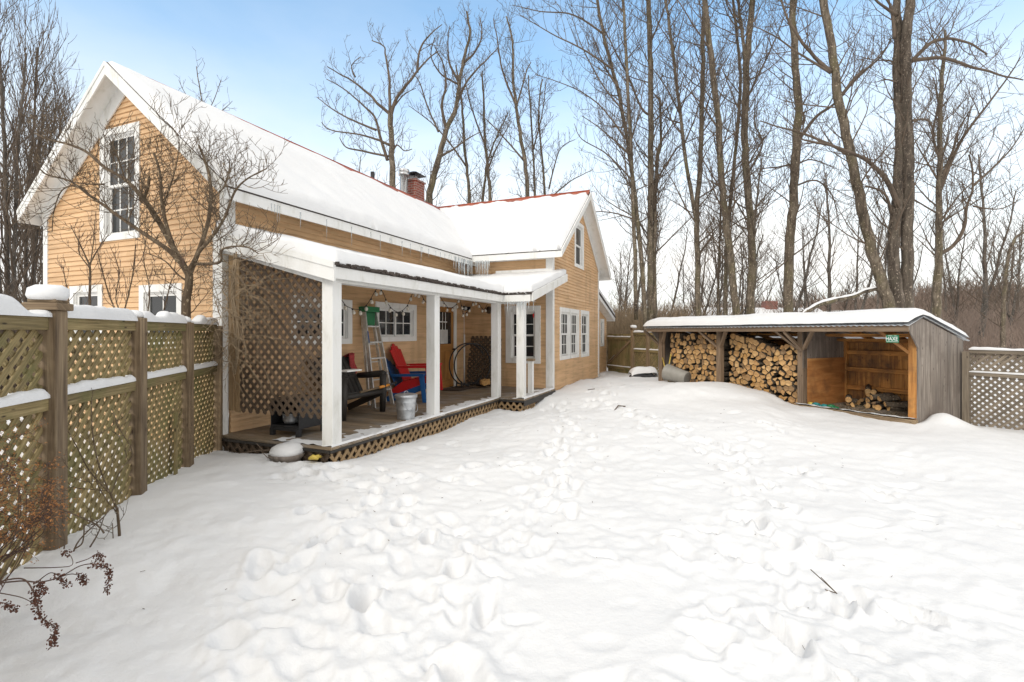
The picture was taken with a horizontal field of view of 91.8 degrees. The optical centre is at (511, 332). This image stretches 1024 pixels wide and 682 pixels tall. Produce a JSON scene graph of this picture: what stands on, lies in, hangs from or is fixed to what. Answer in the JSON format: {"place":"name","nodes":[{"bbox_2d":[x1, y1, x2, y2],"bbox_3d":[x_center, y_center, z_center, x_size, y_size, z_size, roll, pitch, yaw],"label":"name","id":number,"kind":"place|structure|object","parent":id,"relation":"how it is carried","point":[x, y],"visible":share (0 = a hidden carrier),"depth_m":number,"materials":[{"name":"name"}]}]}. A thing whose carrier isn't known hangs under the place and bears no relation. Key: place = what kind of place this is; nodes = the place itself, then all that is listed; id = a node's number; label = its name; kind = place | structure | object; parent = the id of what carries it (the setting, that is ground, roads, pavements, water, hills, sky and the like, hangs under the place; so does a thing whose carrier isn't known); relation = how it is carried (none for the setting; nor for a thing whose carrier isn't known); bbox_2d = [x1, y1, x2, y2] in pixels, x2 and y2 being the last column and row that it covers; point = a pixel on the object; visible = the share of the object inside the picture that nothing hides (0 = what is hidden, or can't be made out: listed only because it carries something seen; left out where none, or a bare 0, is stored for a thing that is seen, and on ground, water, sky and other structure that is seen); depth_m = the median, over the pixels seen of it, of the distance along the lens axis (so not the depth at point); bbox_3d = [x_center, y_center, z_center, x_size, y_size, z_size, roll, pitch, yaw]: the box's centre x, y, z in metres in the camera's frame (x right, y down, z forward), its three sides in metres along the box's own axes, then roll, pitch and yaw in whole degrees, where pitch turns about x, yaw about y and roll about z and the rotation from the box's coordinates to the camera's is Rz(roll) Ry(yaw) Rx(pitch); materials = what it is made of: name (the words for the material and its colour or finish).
{"place":"outdoors","nodes":[
{"label":"outdoors","id":0,"kind":"place"},
{"bbox_2d":[282,412,297,423],"bbox_3d":[-3.022,1.177,6.842,0.288,0.145,0.288,0,0,-29],"label":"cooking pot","id":1,"kind":"object","parent":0,"point":[290,419],"visible":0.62,"depth_m":6.73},
{"bbox_2d":[0,346,1023,681],"bbox_3d":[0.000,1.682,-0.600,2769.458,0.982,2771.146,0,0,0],"label":"snow ground","id":2,"kind":"structure","parent":0,"point":[710,530],"depth_m":3.52,"materials":[{"name":"snow"}]},
{"bbox_2d":[0,263,42,390],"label":"undergrowth","id":3,"kind":"object","parent":2,"relation":"on","point":[17,298],"visible":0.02,"depth_m":12.11,"materials":[{"name":"plant"}]},
{"bbox_2d":[0,0,65,297],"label":"bare tree","id":4,"kind":"object","parent":2,"relation":"on","point":[8,240],"visible":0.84,"depth_m":15.46,"materials":[{"name":"grey plant"}]},
{"bbox_2d":[0,0,82,301],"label":"bare tree","id":5,"kind":"object","parent":2,"relation":"on","point":[33,267],"visible":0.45,"depth_m":16.89,"materials":[{"name":"grey plant"}]},
{"bbox_2d":[0,43,85,294],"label":"bare tree","id":6,"kind":"object","parent":2,"relation":"on","point":[39,258],"visible":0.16,"depth_m":18.87,"materials":[{"name":"brown plant"}]},
{"bbox_2d":[0,418,88,591],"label":"rusty shrub","id":7,"kind":"object","parent":2,"relation":"on","point":[40,516],"visible":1,"depth_m":2.56,"materials":[{"name":"orange plant"}]},
{"bbox_2d":[0,549,112,649],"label":"dried flower stalks","id":8,"kind":"object","parent":2,"relation":"on","point":[33,602],"visible":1,"depth_m":2.31,"materials":[{"name":"plant"}]},
{"bbox_2d":[42,503,109,551],"bbox_3d":[-2.968,1.333,3.375,0.349,0.406,0.206,0,0,-15],"label":"broken shrub","id":9,"kind":"object","parent":2,"relation":"on","point":[94,524],"visible":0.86,"depth_m":3.37,"materials":[{"name":"plant"}]},
{"bbox_2d":[59,388,132,538],"bbox_3d":[-3.006,0.982,3.584,0.431,1.139,0.524,0,0,0],"label":"young shrub","id":10,"kind":"object","parent":2,"relation":"on","point":[116,508],"visible":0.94,"depth_m":3.62,"materials":[{"name":"brown plant"}]},
{"bbox_2d":[0,284,222,579],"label":"lattice fence","id":11,"kind":"object","parent":2,"relation":"on","point":[49,317],"visible":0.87,"depth_m":3.94,"materials":[{"name":"brown wood"}]},
{"bbox_2d":[51,211,191,310],"bbox_3d":[-4.738,-0.767,6.051,1.774,1.486,0.538,0,0,0],"label":"sapling","id":12,"kind":"object","parent":2,"relation":"on","point":[89,300],"visible":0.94,"depth_m":6.06,"materials":[{"name":"brown plant"}]},
{"bbox_2d":[0,92,290,317],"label":"dogwood tree","id":13,"kind":"object","parent":2,"relation":"on","point":[172,250],"visible":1,"depth_m":6.22,"materials":[{"name":"brown plant"}]},
{"bbox_2d":[177,48,235,110],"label":"bare tree","id":14,"kind":"object","parent":2,"relation":"on","point":[205,88],"visible":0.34,"depth_m":21.01,"materials":[{"name":"brown plant"}]},
{"bbox_2d":[268,442,304,462],"bbox_3d":[-2.798,1.510,6.178,0.415,0.279,0.420,0,0,0],"label":"stone planter","id":15,"kind":"object","parent":2,"relation":"on","point":[287,452],"visible":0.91,"depth_m":6.04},
{"bbox_2d":[16,61,615,462],"bbox_3d":[-2.182,-1.563,14.198,7.998,7.055,15.534,0,0,23],"label":"farmhouse","id":16,"kind":"object","parent":2,"relation":"on","point":[355,239],"visible":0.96,"depth_m":8.24,"materials":[{"name":"paint"}]},
{"bbox_2d":[69,284,103,344],"bbox_3d":[-6.957,-0.285,8.161,0.900,0.970,0.134,0,0,23],"label":"window","id":17,"kind":"structure","parent":16,"relation":"in","point":[97,298],"depth_m":8.15,"materials":[{"name":"white paint"}]},
{"bbox_2d":[100,121,140,241],"bbox_3d":[-6.136,-2.340,7.819,1.000,1.780,0.134,0,0,23],"label":"window","id":18,"kind":"structure","parent":16,"relation":"in","point":[105,222],"depth_m":7.86,"materials":[{"name":"white paint"}]},
{"bbox_2d":[139,283,182,347],"bbox_3d":[-5.231,-0.245,7.442,0.980,0.950,0.134,0,0,23],"label":"window","id":19,"kind":"structure","parent":16,"relation":"in","point":[156,305],"depth_m":7.44,"materials":[{"name":"white paint"}]},
{"bbox_2d":[164,222,296,402],"bbox_3d":[-3.354,-0.272,6.201,1.881,2.268,1.114,0,0,23],"label":"vine tangle","id":20,"kind":"object","parent":16,"relation":"hanging from","point":[233,310],"visible":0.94,"depth_m":6.32,"materials":[{"name":"plant"}]},
{"bbox_2d":[270,394,321,437],"bbox_3d":[-2.983,1.150,6.935,0.520,0.500,0.530,0,0,21],"label":"fire cart","id":21,"kind":"object","parent":16,"relation":"on","point":[278,423],"visible":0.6,"depth_m":6.77,"materials":[{"name":"black metal"}]},
{"bbox_2d":[291,295,351,345],"bbox_3d":[-3.292,-0.195,8.591,0.134,0.810,1.420,0,0,23],"label":"window","id":22,"kind":"structure","parent":16,"relation":"in","point":[346,314],"depth_m":9.04,"materials":[{"name":"white paint"}]},
{"bbox_2d":[307,357,386,420],"bbox_3d":[-2.796,0.903,8.460,0.808,1.014,1.114,0,0,23],"label":"slatted seat","id":23,"kind":"object","parent":16,"relation":"on","point":[351,387],"visible":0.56,"depth_m":8.74,"materials":[{"name":"black wood"}]},
{"bbox_2d":[359,306,393,407],"bbox_3d":[-2.628,0.456,9.506,0.477,1.903,0.589,0,0,23],"label":"stepladder","id":24,"kind":"object","parent":16,"relation":"on","point":[369,317],"visible":0.91,"depth_m":9.48,"materials":[{"name":"metal"}]},
{"bbox_2d":[303,289,487,316],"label":"string lights","id":25,"kind":"object","parent":16,"relation":"hanging from","point":[390,310],"visible":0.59,"depth_m":9.54,"materials":[{"name":"black plastic"}]},
{"bbox_2d":[375,301,416,341],"bbox_3d":[-2.479,-0.215,10.544,0.134,0.810,1.450,0,0,23],"label":"window","id":26,"kind":"structure","parent":16,"relation":"in","point":[399,328],"depth_m":10.59,"materials":[{"name":"white paint"}]},
{"bbox_2d":[386,359,425,402],"bbox_3d":[-2.143,0.899,10.317,0.986,1.002,0.869,0,0,8],"label":"plastic chair","id":27,"kind":"object","parent":16,"relation":"on","point":[395,375],"visible":0.42,"depth_m":10.00,"materials":[{"name":"plastic"}]},
{"bbox_2d":[394,391,417,419],"bbox_3d":[-1.719,1.171,8.044,0.368,0.458,0.368,0,0,23],"label":"galvanised bin","id":28,"kind":"object","parent":16,"relation":"on","point":[406,403],"visible":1,"depth_m":7.92,"materials":[{"name":"metal"}]},
{"bbox_2d":[387,343,442,392],"bbox_3d":[-2.013,0.729,10.297,0.986,1.002,0.869,0,0,8],"label":"plastic chair","id":29,"kind":"object","parent":16,"relation":"on","point":[402,367],"visible":0.65,"depth_m":10.09,"materials":[{"name":"plastic"}]},
{"bbox_2d":[440,307,454,387],"bbox_3d":[-1.641,0.375,12.413,0.118,2.020,0.800,0,0,23],"label":"door","id":30,"kind":"structure","parent":16,"relation":"in","point":[446,318],"depth_m":12.50,"materials":[{"name":"brown wood"}]},
{"bbox_2d":[449,343,490,387],"bbox_3d":[-1.070,0.829,12.670,1.113,1.132,0.400,0,0,-37],"label":"log hoop","id":31,"kind":"object","parent":16,"relation":"on","point":[477,383],"visible":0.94,"depth_m":12.59,"materials":[{"name":"black metal"}]},
{"bbox_2d":[466,336,501,385],"bbox_3d":[-0.746,0.751,13.029,1.014,1.332,0.111,0,0,23],"label":"lattice offcut","id":32,"kind":"object","parent":16,"relation":"on","point":[478,359],"visible":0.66,"depth_m":13.07,"materials":[{"name":"wood"}]},
{"bbox_2d":[506,306,540,363],"bbox_3d":[0.298,0.055,12.753,0.960,1.470,0.134,0,0,23],"label":"window","id":33,"kind":"structure","parent":16,"relation":"in","point":[533,325],"depth_m":12.72,"materials":[{"name":"white paint"}]},
{"bbox_2d":[559,307,569,359],"bbox_3d":[1.405,0.030,13.470,0.134,1.400,1.020,0,0,23],"label":"window","id":34,"kind":"structure","parent":16,"relation":"in","point":[564,314],"depth_m":13.57,"materials":[{"name":"white paint"}]},
{"bbox_2d":[570,309,578,358],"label":"window","id":35,"kind":"structure","parent":16,"relation":"in","point":[574,313],"depth_m":14.46,"materials":[{"name":"white paint"}]},
{"bbox_2d":[574,222,583,269],"bbox_3d":[1.966,-2.595,14.812,0.134,1.370,1.030,0,0,23],"label":"window","id":36,"kind":"structure","parent":16,"relation":"in","point":[579,232],"depth_m":15.02,"materials":[{"name":"white paint"}]},
{"bbox_2d":[580,310,588,356],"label":"window","id":37,"kind":"structure","parent":16,"relation":"in","point":[584,314],"depth_m":15.59,"materials":[{"name":"white paint"}]},
{"bbox_2d":[607,334,630,373],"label":"board gate","id":38,"kind":"structure","parent":16,"relation":"attached to","point":[619,353],"depth_m":18.92,"materials":[{"name":"brown wood"}]},
{"bbox_2d":[310,6,450,187],"bbox_3d":[-6.488,-6.855,24.018,7.136,17.612,3.441,0,0,0],"label":"bare tree","id":39,"kind":"object","parent":2,"relation":"on","point":[392,147],"visible":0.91,"depth_m":23.93,"materials":[{"name":"brown plant"}]},
{"bbox_2d":[403,41,498,203],"bbox_3d":[-3.120,-6.851,26.893,4.898,17.602,3.569,0,0,-31],"label":"bare tree","id":40,"kind":"object","parent":2,"relation":"on","point":[466,164],"visible":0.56,"depth_m":26.94,"materials":[{"name":"brown plant"}]},
{"bbox_2d":[396,0,512,206],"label":"bare tree","id":41,"kind":"object","parent":2,"relation":"on","point":[433,173],"visible":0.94,"depth_m":24.89,"materials":[{"name":"brown plant"}]},
{"bbox_2d":[461,49,511,202],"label":"bare tree","id":42,"kind":"object","parent":2,"relation":"on","point":[489,176],"visible":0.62,"depth_m":26.91,"materials":[{"name":"brown plant"}]},
{"bbox_2d":[459,95,526,201],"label":"bare tree","id":43,"kind":"object","parent":2,"relation":"on","point":[483,187],"visible":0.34,"depth_m":28.97,"materials":[{"name":"brown plant"}]},
{"bbox_2d":[475,1,553,196],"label":"bare tree","id":44,"kind":"object","parent":2,"relation":"on","point":[520,141],"visible":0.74,"depth_m":25.95,"materials":[{"name":"brown plant"}]},
{"bbox_2d":[508,57,558,196],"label":"bare tree","id":45,"kind":"object","parent":2,"relation":"on","point":[533,145],"visible":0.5,"depth_m":27.88,"materials":[{"name":"brown plant"}]},
{"bbox_2d":[518,60,595,194],"bbox_3d":[2.401,-6.682,28.151,4.410,17.264,3.359,0,0,0],"label":"bare tree","id":46,"kind":"object","parent":2,"relation":"on","point":[542,163],"visible":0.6,"depth_m":27.96,"materials":[{"name":"brown plant"}]},
{"bbox_2d":[499,0,690,330],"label":"bare tree","id":47,"kind":"object","parent":2,"relation":"on","point":[627,148],"visible":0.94,"depth_m":19.01,"materials":[{"name":"brown plant"}]},
{"bbox_2d":[607,235,631,324],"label":"woodland tree","id":48,"kind":"object","parent":2,"relation":"on","point":[621,275],"visible":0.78,"depth_m":36.58,"materials":[{"name":"brown plant"}]},
{"bbox_2d":[612,253,639,316],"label":"woodland tree","id":49,"kind":"object","parent":2,"relation":"on","point":[626,285],"visible":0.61,"depth_m":30.94,"materials":[{"name":"brown plant"}]},
{"bbox_2d":[628,366,657,376],"bbox_3d":[4.160,1.307,15.750,0.860,0.447,0.600,0,0,0],"label":"covered heap","id":50,"kind":"object","parent":2,"relation":"on","point":[641,371],"visible":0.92,"depth_m":15.55,"materials":[{"name":"white metal"}]},
{"bbox_2d":[630,325,657,376],"bbox_3d":[4.819,0.788,17.033,0.240,2.125,2.452,0,0,-21],"label":"lattice fence","id":51,"kind":"object","parent":2,"relation":"on","point":[646,349],"visible":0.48,"depth_m":17.51,"materials":[{"name":"brown wood"}]},
{"bbox_2d":[588,0,737,320],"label":"bare tree","id":52,"kind":"object","parent":2,"relation":"on","point":[653,200],"visible":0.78,"depth_m":19.41,"materials":[{"name":"brown plant"}]},
{"bbox_2d":[604,286,745,366],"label":"undergrowth","id":53,"kind":"object","parent":2,"relation":"on","point":[615,327],"visible":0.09,"depth_m":22.27,"materials":[{"name":"plant"}]},
{"bbox_2d":[657,205,693,314],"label":"woodland tree","id":54,"kind":"object","parent":2,"relation":"on","point":[679,274],"visible":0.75,"depth_m":42.97,"materials":[{"name":"brown plant"}]},
{"bbox_2d":[662,364,690,381],"bbox_3d":[4.364,1.098,13.137,0.451,0.506,0.717,0,0,-36],"label":"plastic barrel","id":55,"kind":"object","parent":2,"relation":"on","point":[670,372],"visible":0.95,"depth_m":13.01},
{"bbox_2d":[670,249,694,315],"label":"woodland tree","id":56,"kind":"object","parent":2,"relation":"on","point":[683,289],"visible":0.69,"depth_m":40.91,"materials":[{"name":"brown plant"}]},
{"bbox_2d":[672,193,717,313],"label":"woodland tree","id":57,"kind":"object","parent":2,"relation":"on","point":[691,283],"visible":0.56,"depth_m":27.35,"materials":[{"name":"brown plant"}]},
{"bbox_2d":[625,0,777,315],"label":"bare tree","id":58,"kind":"object","parent":2,"relation":"on","point":[697,223],"visible":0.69,"depth_m":18.80,"materials":[{"name":"brown plant"}]},
{"bbox_2d":[690,210,718,306],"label":"woodland tree","id":59,"kind":"object","parent":2,"relation":"on","point":[704,272],"visible":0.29,"depth_m":57.11,"materials":[{"name":"brown plant"}]},
{"bbox_2d":[686,222,739,315],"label":"woodland tree","id":60,"kind":"object","parent":2,"relation":"on","point":[714,280],"visible":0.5,"depth_m":28.82,"materials":[{"name":"brown plant"}]},
{"bbox_2d":[655,0,783,314],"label":"bare tree","id":61,"kind":"object","parent":2,"relation":"on","point":[721,184],"visible":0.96,"depth_m":17.88,"materials":[{"name":"brown plant"}]},
{"bbox_2d":[682,48,761,315],"bbox_3d":[8.926,-4.777,20.866,3.255,13.454,3.779,0,0,0],"label":"bare tree","id":62,"kind":"object","parent":2,"relation":"on","point":[718,274],"visible":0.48,"depth_m":20.81,"materials":[{"name":"brown plant"}]},
{"bbox_2d":[706,224,741,314],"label":"woodland tree","id":63,"kind":"object","parent":2,"relation":"on","point":[729,301],"visible":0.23,"depth_m":30.10,"materials":[{"name":"brown plant"}]},
{"bbox_2d":[692,0,790,314],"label":"bare tree","id":64,"kind":"object","parent":2,"relation":"on","point":[725,291],"visible":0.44,"depth_m":19.94,"materials":[{"name":"brown plant"}]},
{"bbox_2d":[675,0,808,314],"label":"bare tree","id":65,"kind":"object","parent":2,"relation":"on","point":[750,216],"visible":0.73,"depth_m":18.40,"materials":[{"name":"brown plant"}]},
{"bbox_2d":[728,225,760,314],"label":"woodland tree","id":66,"kind":"object","parent":2,"relation":"on","point":[742,272],"visible":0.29,"depth_m":33.28,"materials":[{"name":"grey plant"}]},
{"bbox_2d":[715,217,779,314],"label":"woodland tree","id":67,"kind":"object","parent":2,"relation":"on","point":[745,288],"visible":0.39,"depth_m":27.53,"materials":[{"name":"grey plant"}]},
{"bbox_2d":[692,301,843,315],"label":"neighbour house","id":68,"kind":"structure","parent":2,"relation":"on","point":[765,305],"depth_m":45.60,"materials":[{"name":"red paint"}]},
{"bbox_2d":[732,127,806,303],"bbox_3d":[13.178,-4.409,26.613,3.245,12.973,3.761,0,0,-12],"label":"woodland tree","id":69,"kind":"object","parent":2,"relation":"on","point":[757,196],"visible":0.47,"depth_m":26.06,"materials":[{"name":"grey plant"}]},
{"bbox_2d":[762,243,807,312],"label":"woodland tree","id":70,"kind":"object","parent":2,"relation":"on","point":[778,274],"visible":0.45,"depth_m":33.66,"materials":[{"name":"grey plant"}]},
{"bbox_2d":[779,244,827,311],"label":"woodland tree","id":71,"kind":"object","parent":2,"relation":"on","point":[808,301],"visible":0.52,"depth_m":37.10,"materials":[{"name":"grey plant"}]},
{"bbox_2d":[643,308,969,423],"bbox_3d":[6.152,0.725,11.870,2.110,2.350,6.767,0,0,-26],"label":"woodshed","id":72,"kind":"object","parent":2,"relation":"on","point":[841,355],"visible":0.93,"depth_m":10.31,"materials":[{"name":"brown wood"}]},
{"bbox_2d":[793,203,832,308],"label":"woodland tree","id":73,"kind":"object","parent":2,"relation":"on","point":[804,297],"visible":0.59,"depth_m":31.73,"materials":[{"name":"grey plant"}]},
{"bbox_2d":[726,0,902,311],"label":"bare tree","id":74,"kind":"object","parent":2,"relation":"on","point":[790,228],"visible":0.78,"depth_m":17.38,"materials":[{"name":"brown plant"}]},
{"bbox_2d":[608,271,1023,331],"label":"woodland","id":75,"kind":"object","parent":2,"relation":"on","point":[917,294],"visible":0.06,"depth_m":109.27,"materials":[{"name":"plant"}]},
{"bbox_2d":[793,173,838,311],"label":"woodland tree","id":76,"kind":"object","parent":2,"relation":"on","point":[798,304],"visible":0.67,"depth_m":31.11,"materials":[{"name":"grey plant"}]},
{"bbox_2d":[795,139,851,311],"bbox_3d":[17.902,-4.661,28.879,3.380,13.512,3.917,0,0,28],"label":"woodland tree","id":77,"kind":"object","parent":2,"relation":"on","point":[829,269],"visible":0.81,"depth_m":28.81,"materials":[{"name":"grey plant"}]},
{"bbox_2d":[736,0,934,308],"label":"bare tree","id":78,"kind":"object","parent":2,"relation":"on","point":[884,291],"visible":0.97,"depth_m":15.44,"materials":[{"name":"brown plant"}]},
{"bbox_2d":[801,286,890,311],"bbox_3d":[10.329,-0.967,15.327,3.538,1.058,0.198,0,0,-15],"label":"fallen limb","id":79,"kind":"object","parent":78,"relation":"attached to","point":[814,306],"visible":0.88,"depth_m":15.17,"materials":[{"name":"white plant"}]},
{"bbox_2d":[666,297,1023,362],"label":"undergrowth","id":80,"kind":"object","parent":2,"relation":"on","point":[967,324],"visible":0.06,"depth_m":27.54,"materials":[{"name":"plant"}]},
{"bbox_2d":[825,261,866,311],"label":"woodland tree","id":81,"kind":"object","parent":2,"relation":"on","point":[844,307],"visible":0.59,"depth_m":30.69,"materials":[{"name":"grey plant"}]},
{"bbox_2d":[836,197,884,310],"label":"woodland tree","id":82,"kind":"object","parent":2,"relation":"on","point":[857,275],"visible":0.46,"depth_m":37.24,"materials":[{"name":"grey plant"}]},
{"bbox_2d":[842,183,891,309],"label":"woodland tree","id":83,"kind":"object","parent":2,"relation":"on","point":[868,285],"visible":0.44,"depth_m":34.33,"materials":[{"name":"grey plant"}]},
{"bbox_2d":[859,210,887,308],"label":"woodland tree","id":84,"kind":"object","parent":2,"relation":"on","point":[872,295],"visible":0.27,"depth_m":41.62,"materials":[{"name":"grey plant"}]},
{"bbox_2d":[780,0,1023,307],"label":"bare tree","id":85,"kind":"object","parent":2,"relation":"on","point":[901,281],"visible":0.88,"depth_m":15.70,"materials":[{"name":"brown plant"}]},
{"bbox_2d":[913,234,928,304],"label":"woodland tree","id":86,"kind":"object","parent":2,"relation":"on","point":[919,262],"visible":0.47,"depth_m":34.77,"materials":[{"name":"brown plant"}]},
{"bbox_2d":[915,263,963,321],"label":"woodland tree","id":87,"kind":"object","parent":2,"relation":"on","point":[930,297],"visible":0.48,"depth_m":31.23,"materials":[{"name":"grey plant"}]},
{"bbox_2d":[856,0,1023,318],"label":"bare tree","id":88,"kind":"object","parent":2,"relation":"on","point":[941,172],"visible":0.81,"depth_m":17.89,"materials":[{"name":"brown plant"}]},
{"bbox_2d":[918,210,962,317],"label":"woodland tree","id":89,"kind":"object","parent":2,"relation":"on","point":[945,300],"visible":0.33,"depth_m":58.44,"materials":[{"name":"brown plant"}]},
{"bbox_2d":[929,209,976,317],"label":"woodland tree","id":90,"kind":"object","parent":2,"relation":"on","point":[945,256],"visible":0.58,"depth_m":39.63,"materials":[{"name":"brown plant"}]},
{"bbox_2d":[942,205,986,326],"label":"woodland tree","id":91,"kind":"object","parent":2,"relation":"on","point":[957,299],"visible":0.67,"depth_m":32.62,"materials":[{"name":"brown plant"}]},
{"bbox_2d":[928,115,1019,356],"bbox_3d":[25.409,-4.942,27.325,3.531,14.114,4.092,0,0,32],"label":"woodland tree","id":92,"kind":"object","parent":2,"relation":"on","point":[984,301],"visible":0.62,"depth_m":27.19,"materials":[{"name":"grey plant"}]},
{"bbox_2d":[950,200,1023,364],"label":"bare tree","id":93,"kind":"object","parent":2,"relation":"on","point":[1007,272],"visible":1,"depth_m":23.95,"materials":[{"name":"brown plant"}]},
{"bbox_2d":[961,157,1023,325],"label":"woodland tree","id":94,"kind":"object","parent":2,"relation":"on","point":[999,256],"visible":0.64,"depth_m":31.18,"materials":[{"name":"brown plant"}]},
{"bbox_2d":[965,225,1019,357],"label":"woodland tree","id":95,"kind":"object","parent":2,"relation":"on","point":[1007,308],"visible":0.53,"depth_m":29.65,"materials":[{"name":"brown plant"}]},
{"bbox_2d":[962,347,1023,429],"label":"lattice fence","id":96,"kind":"object","parent":2,"relation":"on","point":[969,372],"visible":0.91,"depth_m":8.82,"materials":[{"name":"wood"}]},
{"bbox_2d":[978,211,1023,310],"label":"woodland tree","id":97,"kind":"object","parent":2,"relation":"on","point":[1010,284],"visible":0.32,"depth_m":54.43,"materials":[{"name":"brown plant"}]},
{"bbox_2d":[998,215,1023,357],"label":"woodland tree","id":98,"kind":"object","parent":2,"relation":"on","point":[1013,312],"visible":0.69,"depth_m":29.09,"materials":[{"name":"brown plant"}]},
{"bbox_2d":[1000,202,1023,315],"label":"woodland tree","id":99,"kind":"object","parent":2,"relation":"on","point":[1016,258],"visible":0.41,"depth_m":53.40,"materials":[{"name":"brown plant"}]},
{"bbox_2d":[0,0,1023,312],"label":"sky","id":100,"kind":"structure","parent":0,"point":[270,53],"materials":[{"name":"blue"}]},
{"bbox_3d":[7.489,1.494,10.034,0.408,0.096,0.095,1,0,-13],"label":"firewood log","id":101,"kind":"object","parent":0,"visible":0},
{"bbox_2d":[871,401,890,404],"bbox_3d":[7.454,1.398,10.011,0.407,0.070,0.103,-6,1,-12],"label":"firewood log","id":102,"kind":"object","parent":101,"relation":"on","point":[876,402],"visible":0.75,"depth_m":9.96,"materials":[{"name":"brown wood"}]},
{"bbox_2d":[877,395,900,401],"bbox_3d":[7.551,1.317,9.933,0.408,0.109,0.123,-4,0,-1],"label":"firewood log","id":103,"kind":"object","parent":102,"relation":"on","point":[883,398],"visible":1,"depth_m":9.91,"materials":[{"name":"brown wood"}]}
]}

